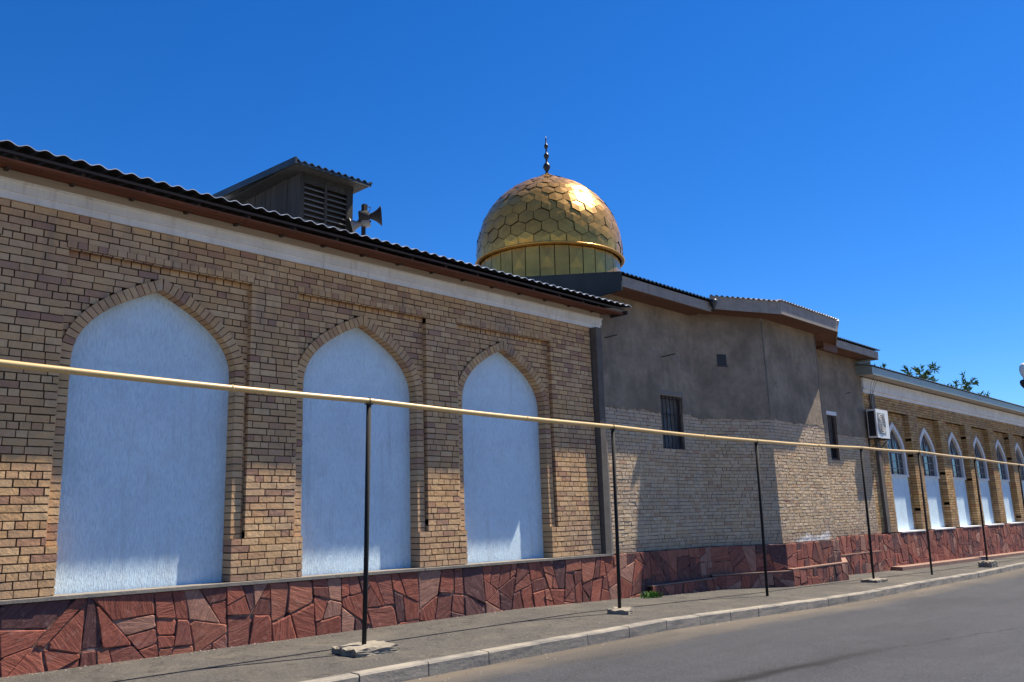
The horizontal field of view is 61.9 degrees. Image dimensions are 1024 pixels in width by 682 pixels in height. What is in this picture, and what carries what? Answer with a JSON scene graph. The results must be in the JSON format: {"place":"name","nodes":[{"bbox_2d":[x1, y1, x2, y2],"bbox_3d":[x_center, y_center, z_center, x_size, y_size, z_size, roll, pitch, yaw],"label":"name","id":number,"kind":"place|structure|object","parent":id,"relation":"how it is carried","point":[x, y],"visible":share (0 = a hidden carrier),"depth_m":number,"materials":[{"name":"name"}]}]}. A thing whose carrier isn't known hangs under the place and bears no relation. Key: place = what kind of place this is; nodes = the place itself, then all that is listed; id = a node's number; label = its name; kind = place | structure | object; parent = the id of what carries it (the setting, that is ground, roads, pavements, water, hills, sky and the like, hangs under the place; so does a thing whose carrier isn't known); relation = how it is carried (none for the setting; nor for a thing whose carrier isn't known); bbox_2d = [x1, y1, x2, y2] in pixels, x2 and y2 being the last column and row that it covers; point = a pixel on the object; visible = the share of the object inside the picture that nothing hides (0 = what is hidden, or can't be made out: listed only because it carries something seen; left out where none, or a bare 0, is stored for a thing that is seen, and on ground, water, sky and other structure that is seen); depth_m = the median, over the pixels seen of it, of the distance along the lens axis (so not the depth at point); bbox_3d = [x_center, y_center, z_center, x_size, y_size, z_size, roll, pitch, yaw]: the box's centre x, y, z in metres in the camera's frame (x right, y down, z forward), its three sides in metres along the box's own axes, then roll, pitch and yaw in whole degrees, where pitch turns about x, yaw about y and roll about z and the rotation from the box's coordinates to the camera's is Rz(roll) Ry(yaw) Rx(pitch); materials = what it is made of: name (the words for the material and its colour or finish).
{"place":"outdoors","nodes":[
{"label":"outdoors","id":0,"kind":"place"},
{"bbox_2d":[0,555,1023,681],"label":"pavement","id":1,"kind":"structure","parent":0,"point":[310,658],"depth_m":12.34,"materials":[{"name":"concrete"}]},
{"bbox_2d":[0,140,630,676],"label":"brick building","id":2,"kind":"structure","parent":1,"relation":"on","point":[138,520],"depth_m":12.82,"materials":[{"name":"beige brick"}]},
{"bbox_2d":[349,204,381,235],"bbox_3d":[-2.699,-2.003,15.665,0.623,1.060,0.372,1,-12,-11],"label":"loudspeaker mast","id":3,"kind":"object","parent":2,"relation":"attached to","point":[365,216],"visible":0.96,"depth_m":15.65,"materials":[{"name":"grey metal"}]},
{"bbox_2d":[331,398,399,657],"bbox_3d":[-1.933,2.454,11.399,0.585,3.424,0.758,-12,-16,43],"label":"support post","id":4,"kind":"object","parent":1,"relation":"on","point":[364,647],"visible":0.98,"depth_m":11.20,"materials":[{"name":"black metal"}]},
{"bbox_2d":[0,359,1023,465],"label":"gas pipe","id":5,"kind":"object","parent":4,"relation":"on","point":[91,373],"visible":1,"depth_m":11.67,"materials":[{"name":"beige metal"}]},
{"bbox_2d":[607,424,633,614],"bbox_3d":[1.871,3.188,15.259,0.411,3.404,0.504,-6,-12,21],"label":"support post","id":6,"kind":"object","parent":1,"relation":"on","point":[619,610],"visible":0.99,"depth_m":15.16,"materials":[{"name":"black metal"}]},
{"bbox_2d":[640,591,661,598],"bbox_3d":[3.036,5.436,18.316,0.709,0.163,0.343,7,-14,-36],"label":"weed","id":7,"kind":"object","parent":1,"relation":"on","point":[651,594],"visible":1,"depth_m":18.26,"materials":[{"name":"green plant"}]},
{"bbox_2d":[475,137,884,598],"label":"domed building","id":8,"kind":"structure","parent":1,"relation":"on","point":[683,361],"depth_m":22.01,"materials":[{"name":"brick"}]},
{"bbox_2d":[659,389,684,449],"bbox_3d":[3.829,1.943,20.796,0.223,1.442,1.050,-12,-16,43],"label":"window","id":9,"kind":"structure","parent":8,"relation":"in","point":[680,441],"depth_m":20.88,"materials":[{"name":"glass"}]},
{"bbox_2d":[826,411,839,459],"bbox_3d":[10.168,3.029,27.263,0.225,1.542,0.750,-12,-16,43],"label":"window","id":10,"kind":"structure","parent":8,"relation":"in","point":[835,455],"depth_m":27.34,"materials":[{"name":"glass"}]},
{"bbox_2d":[754,442,768,595],"bbox_3d":[5.552,3.941,18.984,0.100,3.522,0.142,-12,-16,43],"label":"support post","id":11,"kind":"object","parent":1,"relation":"on","point":[761,516],"visible":0.94,"depth_m":18.97,"materials":[{"name":"black metal"}]},
{"bbox_2d":[859,446,887,582],"bbox_3d":[9.641,4.708,23.139,0.476,3.701,0.784,-12,-16,43],"label":"support post","id":12,"kind":"object","parent":1,"relation":"on","point":[873,579],"visible":0.98,"depth_m":23.01,"materials":[{"name":"black metal"}]},
{"bbox_2d":[917,450,932,574],"bbox_3d":[12.708,5.295,26.253,0.100,3.851,0.142,-12,-16,43],"label":"support post","id":13,"kind":"object","parent":1,"relation":"on","point":[924,507],"visible":0.96,"depth_m":26.25,"materials":[{"name":"metal"}]},
{"bbox_2d":[855,359,1023,570],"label":"brick building","id":14,"kind":"structure","parent":1,"relation":"on","point":[925,415],"depth_m":34.10,"materials":[{"name":"beige brick"}]},
{"bbox_2d":[870,377,877,408],"bbox_3d":[12.517,1.822,29.446,0.277,1.099,0.754,-1,-11,-1],"label":"cable","id":15,"kind":"object","parent":14,"relation":"attached to","point":[873,391],"visible":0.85,"depth_m":29.66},
{"bbox_2d":[866,409,889,473],"bbox_3d":[12.631,3.465,29.297,0.426,2.176,1.188,-12,-16,43],"label":"air conditioner","id":16,"kind":"object","parent":14,"relation":"attached to","point":[878,423],"visible":1,"depth_m":29.06,"materials":[{"name":"white paint"}]},
{"bbox_2d":[886,422,925,532],"bbox_3d":[14.146,4.913,31.020,0.509,3.945,2.400,-12,-16,43],"label":"window","id":17,"kind":"structure","parent":14,"relation":"in","point":[898,461],"depth_m":31.49,"materials":[{"name":"white paint"}]},
{"bbox_2d":[919,427,955,529],"bbox_3d":[16.454,5.340,33.367,0.509,3.945,2.400,-12,-16,43],"label":"window","id":18,"kind":"structure","parent":14,"relation":"in","point":[930,466],"depth_m":33.84,"materials":[{"name":"glass"}]},
{"bbox_2d":[948,432,981,527],"bbox_3d":[18.763,5.768,35.715,0.509,3.945,2.400,-12,-16,43],"label":"window","id":19,"kind":"structure","parent":14,"relation":"in","point":[958,471],"depth_m":36.23,"materials":[{"name":"glass"}]},
{"bbox_2d":[973,436,1003,525],"bbox_3d":[21.072,6.195,38.062,0.509,3.945,2.400,-12,-16,43],"label":"window","id":20,"kind":"structure","parent":14,"relation":"in","point":[982,470],"depth_m":38.60,"materials":[{"name":"glass"}]},
{"bbox_2d":[995,439,1023,523],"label":"window","id":21,"kind":"structure","parent":14,"relation":"in","point":[1003,468],"depth_m":40.97,"materials":[{"name":"glass"}]},
{"bbox_2d":[1015,442,1023,481],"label":"window","id":22,"kind":"structure","parent":14,"relation":"in","point":[1020,459],"depth_m":43.35,"materials":[{"name":"white paint"}]},
{"bbox_2d":[973,459,997,567],"bbox_3d":[16.618,6.079,30.215,0.458,3.903,0.710,-12,-16,43],"label":"support post","id":23,"kind":"object","parent":1,"relation":"on","point":[988,563],"visible":0.99,"depth_m":29.99,"materials":[{"name":"black metal"}]},
{"bbox_2d":[1018,465,1023,507],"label":"support post","id":24,"kind":"object","parent":1,"relation":"on","point":[1021,485],"visible":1,"depth_m":34.42,"materials":[{"name":"black metal"}]},
{"bbox_2d":[1019,363,1023,387],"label":"street lamp","id":25,"kind":"object","parent":1,"relation":"on","point":[1021,368],"visible":1,"depth_m":38.44,"materials":[{"name":"black paint"}]},
{"bbox_2d":[0,0,1023,405],"label":"sky","id":26,"kind":"structure","parent":0,"point":[858,163],"materials":[{"name":"blue"}]},
{"bbox_2d":[403,568,1023,681],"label":"road","id":27,"kind":"structure","parent":0,"point":[968,631],"depth_m":11.66,"materials":[{"name":"grey asphalt"}]},
{"bbox_2d":[301,562,1023,681],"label":"kerb","id":28,"kind":"structure","parent":27,"relation":"on","point":[407,671],"depth_m":12.56,"materials":[{"name":"concrete"}]},
{"label":"ground","id":29,"kind":"structure","parent":0,"visible":0},
{"bbox_2d":[874,361,978,391],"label":"tree","id":30,"kind":"object","parent":29,"relation":"on","point":[925,374],"visible":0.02,"depth_m":51.85,"materials":[{"name":"green plant"}]},
{"bbox_2d":[929,376,989,396],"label":"tree","id":31,"kind":"object","parent":29,"relation":"on","point":[935,380],"visible":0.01,"depth_m":59.56,"materials":[{"name":"green plant"}]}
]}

